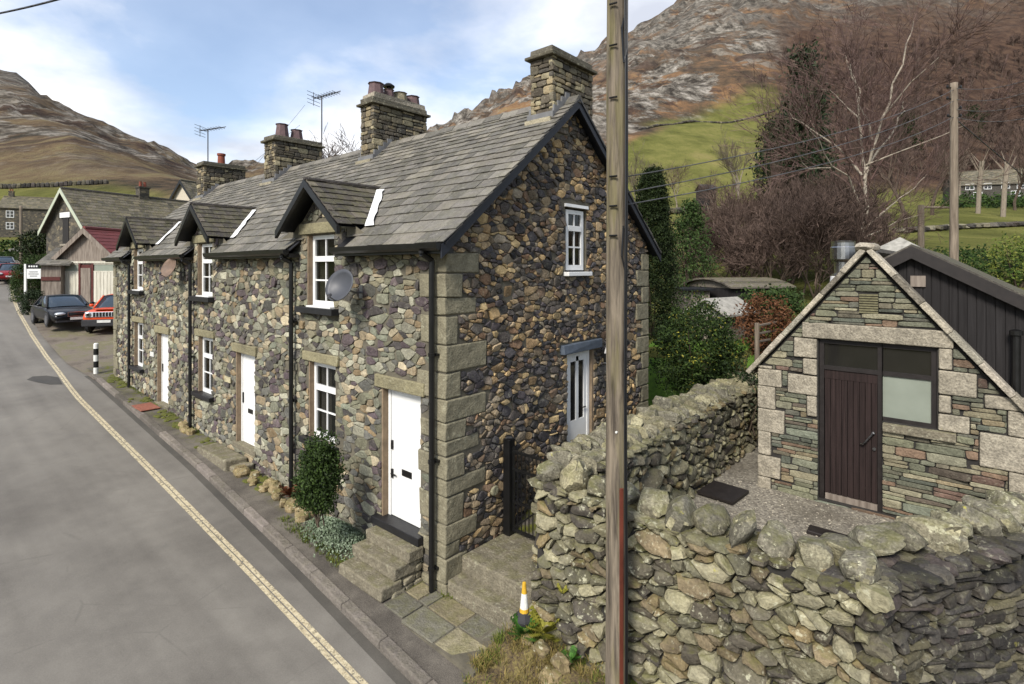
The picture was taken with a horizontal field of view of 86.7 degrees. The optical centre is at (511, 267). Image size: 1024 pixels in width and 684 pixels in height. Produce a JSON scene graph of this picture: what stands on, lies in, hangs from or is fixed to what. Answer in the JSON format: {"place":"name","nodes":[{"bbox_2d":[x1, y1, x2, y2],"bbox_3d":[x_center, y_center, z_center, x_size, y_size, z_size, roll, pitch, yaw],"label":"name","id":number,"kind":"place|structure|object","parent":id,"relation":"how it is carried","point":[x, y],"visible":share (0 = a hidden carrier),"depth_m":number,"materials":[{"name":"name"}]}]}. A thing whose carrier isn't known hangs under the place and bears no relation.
{"place":"outdoors","nodes":[
{"label":"outdoors","id":0,"kind":"place"},
{"bbox_2d":[0,239,411,683],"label":"road","id":1,"kind":"structure","parent":0,"point":[118,565],"depth_m":8.09,"materials":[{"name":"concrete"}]},
{"bbox_2d":[11,294,357,683],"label":"road yellow line","id":2,"kind":"object","parent":1,"relation":"on","point":[323,651],"visible":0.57,"depth_m":8.58,"materials":[{"name":"yellow paint"}]},
{"bbox_2d":[12,291,367,683],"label":"road yellow line","id":3,"kind":"object","parent":1,"relation":"on","point":[356,675],"visible":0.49,"depth_m":8.56,"materials":[{"name":"yellow paint"}]},
{"bbox_2d":[85,376,410,683],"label":"road gutter strip","id":4,"kind":"object","parent":1,"relation":"on","point":[385,664],"visible":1,"depth_m":8.27,"materials":[{"name":"concrete"}]},
{"bbox_2d":[87,365,469,683],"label":"pavement","id":5,"kind":"structure","parent":0,"point":[436,666],"depth_m":8.44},
{"bbox_2d":[197,442,253,471],"bbox_3d":[-6.338,4.193,11.940,1.938,0.272,0.494,0,0,41],"label":"door step","id":6,"kind":"object","parent":5,"relation":"on","point":[222,457],"depth_m":11.75,"materials":[{"name":"stone"}]},
{"bbox_2d":[106,376,358,546],"bbox_3d":[-8.062,4.115,13.479,15.469,0.789,0.626,0,0,41],"label":"moss","id":7,"kind":"object","parent":5,"relation":"on","point":[169,417],"visible":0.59,"depth_m":14.58,"materials":[{"name":"plant"}]},
{"bbox_2d":[178,421,313,522],"bbox_3d":[-6.082,4.213,11.739,6.826,0.534,0.478,0,0,41],"label":"stone edging","id":8,"kind":"object","parent":5,"relation":"on","point":[271,486],"visible":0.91,"depth_m":10.46,"materials":[{"name":"beige stone"}]},
{"bbox_2d":[114,377,452,598],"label":"wall foot weeds","id":9,"kind":"object","parent":5,"relation":"on","point":[306,538],"depth_m":8.81,"materials":[{"name":"green plant"}]},
{"bbox_2d":[285,427,348,527],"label":"clipped shrub","id":10,"kind":"object","parent":5,"relation":"on","point":[318,478],"visible":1,"depth_m":7.94,"materials":[{"name":"green plant"}]},
{"bbox_2d":[295,515,366,564],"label":"ground cover plant","id":11,"kind":"object","parent":5,"relation":"on","point":[345,531],"visible":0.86,"depth_m":8.71,"materials":[{"name":"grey plant"}]},
{"bbox_2d":[339,525,422,602],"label":"door steps","id":12,"kind":"structure","parent":5,"relation":"on","point":[381,565],"depth_m":7.77,"materials":[{"name":"stone"}]},
{"bbox_2d":[448,532,536,629],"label":"side steps","id":13,"kind":"structure","parent":5,"relation":"on","point":[489,579],"depth_m":7.41,"materials":[{"name":"stone"}]},
{"bbox_2d":[516,581,531,626],"bbox_3d":[0.151,4.099,6.666,0.250,0.470,0.250,0,0,-26],"label":"traffic cone","id":14,"kind":"object","parent":13,"relation":"on","point":[523,617],"visible":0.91,"depth_m":6.62,"materials":[{"name":"plastic"}]},
{"bbox_2d":[503,434,546,539],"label":"garden gate","id":15,"kind":"structure","parent":13,"relation":"on","point":[509,500],"depth_m":8.33,"materials":[{"name":"black metal"}]},
{"bbox_2d":[0,0,675,163],"label":"sky","id":16,"kind":"structure","parent":0,"point":[150,70],"materials":[{"name":"blue"}]},
{"bbox_2d":[0,0,1023,679],"bbox_3d":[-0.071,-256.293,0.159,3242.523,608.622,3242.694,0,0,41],"label":"ground","id":17,"kind":"structure","parent":0,"point":[684,56],"depth_m":364.36,"materials":[{"name":"green plant"}]},
{"bbox_2d":[7,261,40,301],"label":"clipped hedge","id":18,"kind":"object","parent":17,"relation":"on","point":[19,285],"visible":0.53,"depth_m":33.52,"materials":[{"name":"green plant"}]},
{"bbox_2d":[0,189,53,236],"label":"stone farmhouse","id":19,"kind":"object","parent":17,"relation":"on","point":[35,210],"visible":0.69,"depth_m":108.74,"materials":[{"name":"stone"}]},
{"bbox_2d":[9,229,45,263],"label":"conifer tree","id":20,"kind":"object","parent":17,"relation":"on","point":[20,247],"visible":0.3,"depth_m":57.31,"materials":[{"name":"green plant"}]},
{"bbox_2d":[17,287,45,314],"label":"clipped hedge","id":21,"kind":"object","parent":17,"relation":"on","point":[31,296],"visible":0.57,"depth_m":29.18,"materials":[{"name":"green plant"}]},
{"bbox_2d":[19,229,45,261],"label":"conifer tree","id":22,"kind":"object","parent":17,"relation":"on","point":[31,246],"visible":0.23,"depth_m":56.15,"materials":[{"name":"green plant"}]},
{"bbox_2d":[24,264,40,292],"bbox_3d":[-27.930,1.036,31.588,0.810,2.512,0.100,0,0,-14],"label":"estate sign","id":23,"kind":"object","parent":17,"relation":"on","point":[32,273],"visible":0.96,"depth_m":31.54,"materials":[{"name":"white paint"}]},
{"bbox_2d":[35,247,72,294],"bbox_3d":[-28.248,0.718,34.087,1.800,4.113,2.717,0,0,-17],"label":"lean to shed","id":24,"kind":"object","parent":17,"relation":"on","point":[52,277],"visible":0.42,"depth_m":33.05,"materials":[{"name":"wood"}]},
{"bbox_2d":[0,179,108,188],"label":"field wall","id":25,"kind":"structure","parent":17,"relation":"on","point":[48,184],"depth_m":180.73,"materials":[{"name":"stone"}]},
{"bbox_2d":[17,279,113,379],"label":"forecourt","id":26,"kind":"structure","parent":17,"relation":"on","point":[71,343],"depth_m":23.49,"materials":[{"name":"grey concrete"}]},
{"bbox_2d":[30,294,94,327],"bbox_3d":[-21.902,2.031,26.480,4.687,1.447,2.222,0,0,38],"label":"car","id":27,"kind":"object","parent":26,"relation":"on","point":[49,310],"visible":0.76,"depth_m":25.70,"materials":[{"name":"black metal"}]},
{"bbox_2d":[81,294,113,331],"bbox_3d":[-19.162,2.122,26.518,2.162,1.720,4.284,0,0,-19],"label":"orange suv","id":28,"kind":"object","parent":26,"relation":"on","point":[100,313],"visible":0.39,"depth_m":24.60,"materials":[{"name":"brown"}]},
{"bbox_2d":[51,226,120,301],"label":"timber garage","id":29,"kind":"structure","parent":17,"relation":"on","point":[89,276],"depth_m":33.43,"materials":[{"name":"red paint"}]},
{"bbox_2d":[65,263,77,294],"bbox_3d":[-27.582,0.913,33.634,1.700,2.400,0.080,0,0,8],"label":"door","id":30,"kind":"structure","parent":29,"relation":"in","point":[71,272],"depth_m":33.56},
{"bbox_2d":[81,268,90,301],"bbox_3d":[-26.308,1.063,33.434,0.720,2.100,0.050,0,0,8],"label":"small door","id":31,"kind":"structure","parent":29,"relation":"in","point":[85,272],"depth_m":33.40,"materials":[{"name":"brown wood"}]},
{"bbox_2d":[93,263,113,301],"bbox_3d":[-24.909,0.913,33.246,1.700,2.400,0.080,0,0,8],"label":"door","id":32,"kind":"structure","parent":29,"relation":"in","point":[103,272],"depth_m":33.25,"materials":[{"name":"white wood"}]},
{"bbox_2d":[38,181,188,253],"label":"stone barn","id":33,"kind":"structure","parent":17,"relation":"on","point":[71,213],"depth_m":43.04,"materials":[{"name":"stone"}]},
{"bbox_2d":[101,153,264,412],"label":"stone cottage","id":34,"kind":"structure","parent":17,"relation":"on","point":[143,335],"depth_m":17.12,"materials":[{"name":"black stone"}]},
{"bbox_2d":[162,334,168,402],"bbox_3d":[-9.907,2.901,15.603,0.900,2.025,0.090,0,0,41],"label":"door","id":35,"kind":"structure","parent":34,"relation":"in","point":[165,355],"depth_m":15.69,"materials":[{"name":"white paint"}]},
{"bbox_2d":[169,179,196,200],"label":"cream house","id":36,"kind":"structure","parent":17,"relation":"on","point":[186,190],"depth_m":59.70,"materials":[{"name":"paint"}]},
{"bbox_2d":[159,123,360,474],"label":"stone cottage","id":37,"kind":"structure","parent":17,"relation":"on","point":[218,299],"depth_m":13.14,"materials":[{"name":"black stone"}]},
{"bbox_2d":[202,244,211,295],"bbox_3d":[-7.528,0.051,13.497,0.875,1.295,0.072,0,0,41],"label":"window","id":38,"kind":"structure","parent":37,"relation":"in","point":[206,248],"depth_m":13.61,"materials":[{"name":"white paint"}]},
{"bbox_2d":[203,337,212,393],"bbox_3d":[-7.496,2.428,13.469,0.860,1.388,0.072,0,0,41],"label":"window","id":39,"kind":"structure","parent":37,"relation":"in","point":[207,342],"depth_m":13.56,"materials":[{"name":"white paint"}]},
{"bbox_2d":[241,353,254,445],"bbox_3d":[-5.755,2.901,11.966,0.900,2.025,0.090,0,0,41],"label":"door","id":40,"kind":"structure","parent":37,"relation":"in","point":[247,361],"depth_m":12.06,"materials":[{"name":"white paint"}]},
{"bbox_2d":[89,372,437,683],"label":"kerb","id":41,"kind":"structure","parent":17,"relation":"on","point":[403,662],"depth_m":8.19,"materials":[{"name":"stone"}]},
{"bbox_2d":[309,123,360,158],"bbox_3d":[-9.694,-5.128,38.710,11.885,11.701,10.988,0,0,42],"label":"bare tree","id":42,"kind":"object","parent":17,"relation":"on","point":[329,154],"visible":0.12,"depth_m":37.50,"materials":[{"name":"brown plant"}]},
{"bbox_2d":[384,582,503,677],"bbox_3d":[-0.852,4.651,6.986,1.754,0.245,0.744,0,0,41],"label":"flagstone paving","id":43,"kind":"structure","parent":17,"relation":"on","point":[428,624],"depth_m":7.01,"materials":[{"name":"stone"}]},
{"bbox_2d":[247,45,661,594],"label":"stone cottage","id":44,"kind":"structure","parent":17,"relation":"on","point":[444,355],"depth_m":9.10,"materials":[{"name":"black stone"}]},
{"bbox_2d":[313,234,334,305],"bbox_3d":[-3.376,0.051,9.860,0.875,1.295,0.072,0,0,41],"label":"window","id":45,"kind":"structure","parent":44,"relation":"in","point":[323,260],"depth_m":9.96,"materials":[{"name":"white paint"}]},
{"bbox_2d":[314,362,335,442],"bbox_3d":[-3.344,2.428,9.832,0.860,1.388,0.072,0,0,41],"label":"window","id":46,"kind":"structure","parent":44,"relation":"in","point":[324,375],"depth_m":9.89,"materials":[{"name":"white paint"}]},
{"bbox_2d":[325,269,363,300],"bbox_3d":[-2.639,0.272,8.640,0.652,0.512,0.461,0,0,-28],"label":"satellite dish","id":47,"kind":"object","parent":44,"relation":"attached to","point":[339,284],"visible":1,"depth_m":8.67,"materials":[{"name":"grey metal"}]},
{"bbox_2d":[388,389,420,527],"bbox_3d":[-1.610,2.901,8.321,0.900,2.025,0.111,0,0,41],"label":"door","id":48,"kind":"structure","parent":44,"relation":"in","point":[404,410],"depth_m":8.36,"materials":[{"name":"white paint"}]},
{"bbox_2d":[565,209,582,269],"bbox_3d":[1.139,-0.506,10.001,0.072,1.100,0.560,0,0,41],"label":"window","id":49,"kind":"structure","parent":44,"relation":"in","point":[574,219],"depth_m":9.99,"materials":[{"name":"white paint"}]},
{"bbox_2d":[567,350,588,441],"bbox_3d":[1.214,2.574,10.108,0.082,2.000,0.760,0,0,41],"label":"door","id":50,"kind":"structure","parent":44,"relation":"in","point":[578,363],"depth_m":10.11,"materials":[{"name":"white paint"}]},
{"bbox_2d":[547,370,758,501],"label":"dry stone wall","id":51,"kind":"structure","parent":17,"relation":"on","point":[694,439],"depth_m":9.12,"materials":[{"name":"grey stone"}]},
{"bbox_2d":[717,359,757,435],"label":"shrub","id":52,"kind":"object","parent":51,"relation":"on","point":[746,378],"visible":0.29,"depth_m":11.59,"materials":[{"name":"green plant"}]},
{"bbox_2d":[632,164,684,338],"bbox_3d":[4.168,-0.435,16.496,2.005,5.460,2.231,0,0,41],"label":"conifer tree","id":53,"kind":"object","parent":17,"relation":"on","point":[656,214],"visible":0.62,"depth_m":16.21,"materials":[{"name":"green plant"}]},
{"bbox_2d":[653,159,693,206],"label":"bare tree","id":54,"kind":"object","parent":17,"relation":"on","point":[677,176],"visible":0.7,"depth_m":100.12,"materials":[{"name":"brown plant"}]},
{"bbox_2d":[661,198,724,302],"bbox_3d":[7.218,-0.522,22.058,2.814,4.723,2.817,0,0,-32],"label":"conifer tree","id":55,"kind":"object","parent":17,"relation":"on","point":[692,219],"visible":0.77,"depth_m":21.74,"materials":[{"name":"green plant"}]},
{"bbox_2d":[670,287,715,310],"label":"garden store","id":56,"kind":"structure","parent":17,"relation":"on","point":[706,290],"depth_m":19.95,"materials":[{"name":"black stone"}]},
{"bbox_2d":[668,212,740,277],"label":"bare shrub","id":57,"kind":"object","parent":17,"relation":"on","point":[715,241],"visible":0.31,"depth_m":26.71,"materials":[{"name":"brown plant"}]},
{"bbox_2d":[653,197,783,292],"bbox_3d":[8.963,-0.469,24.156,5.900,5.324,4.794,0,0,34],"label":"bare shrub","id":58,"kind":"object","parent":17,"relation":"on","point":[726,250],"visible":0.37,"depth_m":23.70,"materials":[{"name":"brown plant"}]},
{"bbox_2d":[683,297,754,342],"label":"grey shed","id":59,"kind":"structure","parent":17,"relation":"on","point":[728,304],"depth_m":15.07,"materials":[{"name":"grey metal"}]},
{"bbox_2d":[690,168,748,212],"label":"bare tree","id":60,"kind":"object","parent":17,"relation":"on","point":[701,187],"visible":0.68,"depth_m":61.55,"materials":[{"name":"brown plant"}]},
{"bbox_2d":[710,125,758,200],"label":"bare tree","id":61,"kind":"object","parent":17,"relation":"on","point":[727,162],"visible":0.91,"depth_m":84.79,"materials":[{"name":"brown plant"}]},
{"bbox_2d":[681,277,795,310],"bbox_3d":[8.640,1.756,21.000,2.700,2.760,3.300,0,0,-13],"label":"garden hut","id":62,"kind":"object","parent":17,"relation":"on","point":[727,287],"visible":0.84,"depth_m":19.89,"materials":[{"name":"stone"}]},
{"bbox_2d":[670,174,833,276],"bbox_3d":[12.263,-1.738,27.775,6.716,5.411,6.597,0,0,-44],"label":"bare shrub","id":63,"kind":"object","parent":17,"relation":"on","point":[745,202],"visible":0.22,"depth_m":26.63,"materials":[{"name":"brown plant"}]},
{"bbox_2d":[730,290,794,354],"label":"rust shrub","id":64,"kind":"object","parent":17,"relation":"on","point":[751,319],"visible":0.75,"depth_m":13.86,"materials":[{"name":"brown plant"}]},
{"bbox_2d":[755,321,784,372],"bbox_3d":[6.450,2.224,13.500,0.110,1.900,2.671,0,0,39],"label":"garden fence","id":65,"kind":"object","parent":17,"relation":"on","point":[758,333],"visible":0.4,"depth_m":12.46,"materials":[{"name":"brown wood"}]},
{"bbox_2d":[736,279,809,321],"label":"green shrub","id":66,"kind":"object","parent":17,"relation":"on","point":[795,303],"visible":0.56,"depth_m":16.66,"materials":[{"name":"green plant"}]},
{"bbox_2d":[527,457,1023,683],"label":"dry stone wall","id":67,"kind":"structure","parent":17,"relation":"on","point":[716,595],"depth_m":5.11,"materials":[{"name":"grey stone"}]},
{"bbox_2d":[745,106,808,199],"bbox_3d":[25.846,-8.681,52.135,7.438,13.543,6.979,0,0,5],"label":"tree","id":68,"kind":"object","parent":17,"relation":"on","point":[761,158],"visible":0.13,"depth_m":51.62,"materials":[{"name":"green plant"}]},
{"bbox_2d":[707,196,846,280],"bbox_3d":[10.462,-0.774,22.008,3.997,4.525,4.956,0,0,-18],"label":"bare shrub","id":69,"kind":"object","parent":17,"relation":"on","point":[763,252],"visible":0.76,"depth_m":21.85,"materials":[{"name":"brown plant"}]},
{"bbox_2d":[712,168,853,283],"bbox_3d":[13.229,-1.413,26.792,6.164,6.846,7.585,0,0,12],"label":"bare shrub","id":70,"kind":"object","parent":17,"relation":"on","point":[793,278],"visible":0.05,"depth_m":25.55,"materials":[{"name":"brown plant"}]},
{"bbox_2d":[763,37,848,199],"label":"conifer tree","id":71,"kind":"object","parent":17,"relation":"on","point":[813,155],"visible":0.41,"depth_m":49.12,"materials":[{"name":"green plant"}]},
{"bbox_2d":[784,167,880,226],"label":"bare shrub","id":72,"kind":"object","parent":17,"relation":"on","point":[819,181],"visible":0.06,"depth_m":44.33,"materials":[{"name":"brown plant"}]},
{"bbox_2d":[748,179,934,300],"bbox_3d":[12.358,-0.861,21.008,5.910,4.762,5.805,0,0,24],"label":"bare shrub","id":73,"kind":"object","parent":17,"relation":"on","point":[823,214],"visible":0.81,"depth_m":19.85,"materials":[{"name":"brown plant"}]},
{"bbox_2d":[795,181,916,260],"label":"bare shrub","id":74,"kind":"object","parent":17,"relation":"on","point":[861,196],"visible":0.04,"depth_m":30.99,"materials":[{"name":"brown plant"}]},
{"bbox_2d":[692,441,1023,683],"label":"gravel yard","id":75,"kind":"structure","parent":17,"relation":"on","point":[744,469],"depth_m":8.71,"materials":[{"name":"grey gravel"}]},
{"bbox_2d":[697,480,748,504],"bbox_3d":[3.591,3.814,9.219,0.671,0.040,0.622,0,0,-44],"label":"rubber mat","id":76,"kind":"object","parent":75,"relation":"on","point":[724,492],"visible":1,"depth_m":9.16,"materials":[{"name":"black rubber"}]},
{"bbox_2d":[693,476,888,536],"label":"loose gravel","id":77,"kind":"structure","parent":75,"relation":"on","point":[790,511],"depth_m":8.58,"materials":[{"name":"gravel"}]},
{"bbox_2d":[746,242,1023,519],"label":"stone workshop","id":78,"kind":"structure","parent":75,"relation":"on","point":[950,423],"depth_m":8.42,"materials":[{"name":"stone"}]},
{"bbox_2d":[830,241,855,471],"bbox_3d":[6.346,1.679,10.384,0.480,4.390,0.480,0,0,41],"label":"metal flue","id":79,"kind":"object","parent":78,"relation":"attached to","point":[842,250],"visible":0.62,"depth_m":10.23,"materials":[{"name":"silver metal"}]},
{"bbox_2d":[825,369,877,510],"bbox_3d":[5.435,2.743,8.714,0.734,2.132,0.113,0,0,41],"label":"door","id":80,"kind":"structure","parent":78,"relation":"in","point":[838,384],"depth_m":8.73,"materials":[{"name":"brown wood"}]},
{"bbox_2d":[875,244,1023,503],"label":"boarded shed","id":81,"kind":"structure","parent":75,"relation":"on","point":[980,313],"depth_m":8.00,"materials":[{"name":"brown wood"}]},
{"bbox_2d":[804,168,915,281],"bbox_3d":[14.863,-1.917,25.112,6.372,5.818,5.139,0,0,-40],"label":"bare shrub","id":82,"kind":"object","parent":17,"relation":"on","point":[832,196],"visible":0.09,"depth_m":24.29,"materials":[{"name":"brown plant"}]},
{"bbox_2d":[717,0,1023,242],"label":"birch tree","id":83,"kind":"object","parent":17,"relation":"on","point":[858,105],"visible":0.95,"depth_m":21.45,"materials":[{"name":"brown plant"}]},
{"bbox_2d":[834,93,934,232],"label":"bare tree","id":84,"kind":"object","parent":17,"relation":"on","point":[890,177],"visible":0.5,"depth_m":63.28,"materials":[{"name":"brown plant"}]},
{"bbox_2d":[853,206,928,251],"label":"bare shrub","id":85,"kind":"object","parent":17,"relation":"on","point":[905,225],"visible":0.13,"depth_m":25.75,"materials":[{"name":"brown plant"}]},
{"bbox_2d":[759,29,1023,180],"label":"wood","id":86,"kind":"object","parent":17,"relation":"on","point":[989,159],"visible":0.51,"depth_m":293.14,"materials":[{"name":"brown plant"}]},
{"bbox_2d":[917,205,948,247],"bbox_3d":[18.745,-0.881,24.034,1.531,3.798,0.248,0,0,-3],"label":"timber post","id":87,"kind":"object","parent":17,"relation":"on","point":[921,241],"visible":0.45,"depth_m":23.92,"materials":[{"name":"brown wood"}]},
{"bbox_2d":[946,82,961,260],"bbox_3d":[13.864,-1.911,17.000,0.432,7.770,0.252,0,0,-26],"label":"utility pole","id":88,"kind":"object","parent":17,"relation":"on","point":[954,212],"visible":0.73,"depth_m":16.92,"materials":[{"name":"brown wood"}]},
{"bbox_2d":[628,117,952,204],"bbox_3d":[7.493,-2.696,11.340,17.047,4.111,0.013,0,0,-42],"label":"overhead wire","id":89,"kind":"object","parent":88,"relation":"attached to","point":[770,176],"visible":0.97,"depth_m":7.94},
{"bbox_2d":[628,101,952,192],"bbox_3d":[7.493,-3.009,11.340,17.047,4.485,0.013,0,0,-42],"label":"overhead wire","id":90,"kind":"object","parent":88,"relation":"attached to","point":[771,162],"visible":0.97,"depth_m":7.89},
{"bbox_2d":[628,89,953,176],"bbox_3d":[7.493,-3.268,11.340,17.048,4.667,0.013,0,0,-42],"label":"overhead wire","id":91,"kind":"object","parent":88,"relation":"attached to","point":[773,148],"visible":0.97,"depth_m":8.00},
{"bbox_2d":[891,221,1023,232],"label":"field wall","id":92,"kind":"structure","parent":17,"relation":"on","point":[944,227],"depth_m":65.80,"materials":[{"name":"stone"}]},
{"bbox_2d":[920,98,1000,214],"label":"bare tree","id":93,"kind":"object","parent":17,"relation":"on","point":[948,169],"visible":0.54,"depth_m":83.34,"materials":[{"name":"brown plant"}]},
{"bbox_2d":[925,232,1023,285],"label":"laurel bush","id":94,"kind":"object","parent":17,"relation":"on","point":[969,255],"visible":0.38,"depth_m":23.30,"materials":[{"name":"green plant"}]},
{"bbox_2d":[930,186,1023,207],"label":"dark hedge","id":95,"kind":"object","parent":17,"relation":"on","point":[986,201],"visible":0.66,"depth_m":102.11,"materials":[{"name":"green plant"}]},
{"bbox_2d":[967,148,988,213],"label":"tree trunk","id":96,"kind":"object","parent":17,"relation":"on","point":[981,170],"visible":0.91,"depth_m":87.74,"materials":[{"name":"brown plant"}]},
{"bbox_2d":[941,168,1023,200],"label":"slated cottage","id":97,"kind":"structure","parent":17,"relation":"on","point":[997,187],"depth_m":115.94,"materials":[{"name":"stone"}]},
{"bbox_2d":[980,231,1023,286],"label":"pale shrub","id":98,"kind":"object","parent":17,"relation":"on","point":[1015,280],"visible":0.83,"depth_m":22.05,"materials":[{"name":"green plant"}]},
{"bbox_2d":[989,147,1016,216],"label":"tree trunk","id":99,"kind":"object","parent":17,"relation":"on","point":[1004,197],"visible":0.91,"depth_m":81.74,"materials":[{"name":"brown plant"}]},
{"bbox_2d":[994,121,1023,209],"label":"bare tree","id":100,"kind":"object","parent":17,"relation":"on","point":[1021,180],"visible":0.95,"depth_m":94.02,"materials":[{"name":"brown plant"}]},
{"bbox_2d":[462,620,636,683],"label":"verge bank","id":101,"kind":"structure","parent":0,"point":[513,660],"depth_m":6.13,"materials":[{"name":"plant"}]},
{"bbox_2d":[526,605,560,642],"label":"yellow fern","id":102,"kind":"object","parent":101,"relation":"on","point":[534,614],"visible":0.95,"depth_m":6.45,"materials":[{"name":"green plant"}]},
{"bbox_2d":[516,627,572,683],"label":"stone edging","id":103,"kind":"object","parent":101,"relation":"on","point":[561,663],"visible":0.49,"depth_m":6.02,"materials":[{"name":"grey stone"}]},
{"bbox_2d":[605,0,627,683],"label":"utility pole","id":104,"kind":"object","parent":101,"relation":"on","point":[616,654],"visible":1,"depth_m":5.50,"materials":[{"name":"brown wood"}]},
{"bbox_2d":[647,327,773,406],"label":"lawn","id":105,"kind":"structure","parent":0,"point":[653,391],"depth_m":14.17,"materials":[{"name":"green plant"}]},
{"bbox_2d":[649,286,751,397],"bbox_3d":[4.250,1.840,12.684,2.362,2.824,2.515,0,0,41],"label":"holly bush","id":106,"kind":"object","parent":105,"relation":"on","point":[683,365],"visible":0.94,"depth_m":12.25,"materials":[{"name":"green plant"}]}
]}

